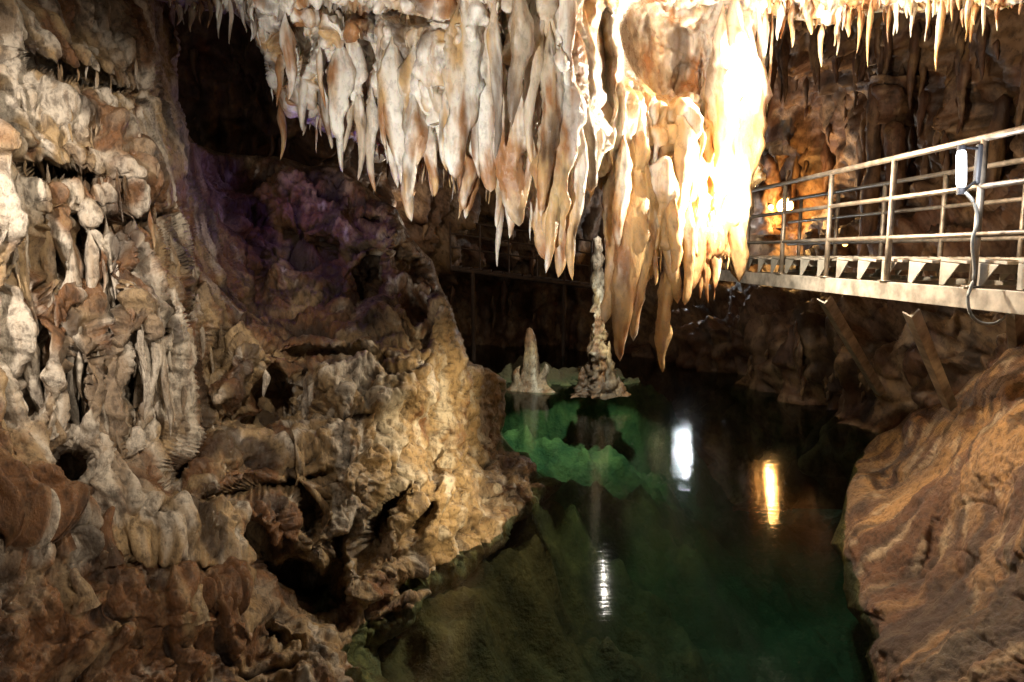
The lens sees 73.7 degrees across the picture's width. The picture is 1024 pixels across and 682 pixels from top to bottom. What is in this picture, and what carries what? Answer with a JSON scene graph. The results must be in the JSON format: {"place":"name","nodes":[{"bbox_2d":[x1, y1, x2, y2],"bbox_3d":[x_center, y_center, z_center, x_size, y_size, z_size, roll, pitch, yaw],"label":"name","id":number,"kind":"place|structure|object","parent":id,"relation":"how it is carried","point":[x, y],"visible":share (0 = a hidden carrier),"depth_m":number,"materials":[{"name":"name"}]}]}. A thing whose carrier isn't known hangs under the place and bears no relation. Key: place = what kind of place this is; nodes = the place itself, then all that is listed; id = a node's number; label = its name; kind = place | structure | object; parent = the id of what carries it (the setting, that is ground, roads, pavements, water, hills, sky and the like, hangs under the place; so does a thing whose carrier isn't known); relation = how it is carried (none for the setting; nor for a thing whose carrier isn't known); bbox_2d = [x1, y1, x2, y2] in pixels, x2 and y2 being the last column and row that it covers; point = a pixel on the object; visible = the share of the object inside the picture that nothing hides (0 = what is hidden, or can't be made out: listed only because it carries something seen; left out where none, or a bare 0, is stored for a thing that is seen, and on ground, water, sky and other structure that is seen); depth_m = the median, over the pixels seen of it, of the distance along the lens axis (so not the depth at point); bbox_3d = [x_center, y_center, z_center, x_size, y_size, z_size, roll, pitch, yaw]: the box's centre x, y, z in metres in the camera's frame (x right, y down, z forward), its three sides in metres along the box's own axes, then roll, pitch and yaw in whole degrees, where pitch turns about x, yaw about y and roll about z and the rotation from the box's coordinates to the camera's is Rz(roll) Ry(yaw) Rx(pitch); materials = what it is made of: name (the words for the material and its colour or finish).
{"place":"outdoors","nodes":[
{"label":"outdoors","id":0,"kind":"place"},
{"bbox_2d":[0,0,561,681],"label":"cave wall","id":1,"kind":"structure","parent":0,"point":[368,504],"depth_m":4.34,"materials":[{"name":"stone"}]},
{"bbox_2d":[2,56,314,454],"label":"wall stalactites","id":2,"kind":"object","parent":1,"relation":"attached to","point":[152,360],"depth_m":3.65,"materials":[{"name":"stone"}]},
{"bbox_2d":[54,487,268,637],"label":"stalagmites","id":3,"kind":"object","parent":1,"relation":"attached to","point":[227,616],"visible":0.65,"depth_m":3.30,"materials":[{"name":"stone"}]},
{"bbox_2d":[160,0,1023,264],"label":"cave ceiling","id":4,"kind":"structure","parent":0,"point":[652,57],"depth_m":5.65,"materials":[{"name":"beige stone"}]},
{"bbox_2d":[169,0,1022,371],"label":"stalactite cluster","id":5,"kind":"object","parent":4,"relation":"hanging from","point":[489,112],"visible":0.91,"depth_m":5.36,"materials":[{"name":"beige stone"}]},
{"bbox_2d":[175,3,1023,511],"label":"cave back wall","id":6,"kind":"structure","parent":0,"point":[765,437],"depth_m":12.59,"materials":[{"name":"brown stone"}]},
{"bbox_2d":[189,3,1023,403],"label":"background stalactites","id":7,"kind":"object","parent":6,"relation":"attached to","point":[773,167],"visible":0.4,"depth_m":13.10,"materials":[{"name":"brown stone"}]},
{"bbox_2d":[777,194,792,211],"bbox_3d":[6.958,-3.561,17.890,0.400,0.518,1.397,0,7,0],"label":"warm cave lamp","id":8,"kind":"object","parent":7,"relation":"attached to","point":[789,205],"visible":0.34,"depth_m":17.29,"materials":[{"name":"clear glass"}]},
{"bbox_2d":[855,72,1010,255],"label":"cave pillar","id":9,"kind":"structure","parent":6,"relation":"attached to","point":[889,116],"depth_m":12.68,"materials":[{"name":"brown stone"}]},
{"bbox_2d":[377,355,871,681],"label":"pool bed","id":10,"kind":"object","parent":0,"point":[636,548],"visible":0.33,"depth_m":8.62,"materials":[{"name":"green liquid"}]},
{"bbox_2d":[506,327,556,394],"bbox_3d":[0.321,0.341,12.527,1.096,1.195,0.593,2,8,14],"label":"stalagmite","id":11,"kind":"object","parent":10,"relation":"on","point":[531,379],"visible":1,"depth_m":12.40,"materials":[{"name":"stone"}]},
{"bbox_2d":[569,236,630,399],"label":"limestone column","id":12,"kind":"structure","parent":10,"relation":"on","point":[597,379],"depth_m":11.21,"materials":[{"name":"beige stone"}]},
{"bbox_2d":[830,342,1023,681],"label":"rock bank","id":13,"kind":"object","parent":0,"point":[927,543],"visible":1,"depth_m":4.74,"materials":[{"name":"brown stone"}]},
{"bbox_2d":[719,125,1023,411],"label":"metal walkway","id":14,"kind":"structure","parent":13,"relation":"on","point":[943,288],"depth_m":5.87,"materials":[{"name":"metal"}]},
{"bbox_2d":[956,144,1009,325],"bbox_3d":[3.048,-0.690,4.394,0.338,1.163,0.303,0,7,0],"label":"railing lamp","id":15,"kind":"object","parent":14,"relation":"attached to","point":[961,169],"visible":0.94,"depth_m":4.39,"materials":[{"name":"white plastic"}]},
{"label":"pool water","id":16,"kind":"structure","parent":0,"visible":0},
{"bbox_2d":[449,221,591,367],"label":"distant walkway","id":17,"kind":"structure","parent":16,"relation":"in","point":[564,282],"depth_m":15.94,"materials":[{"name":"metal"}]}
]}

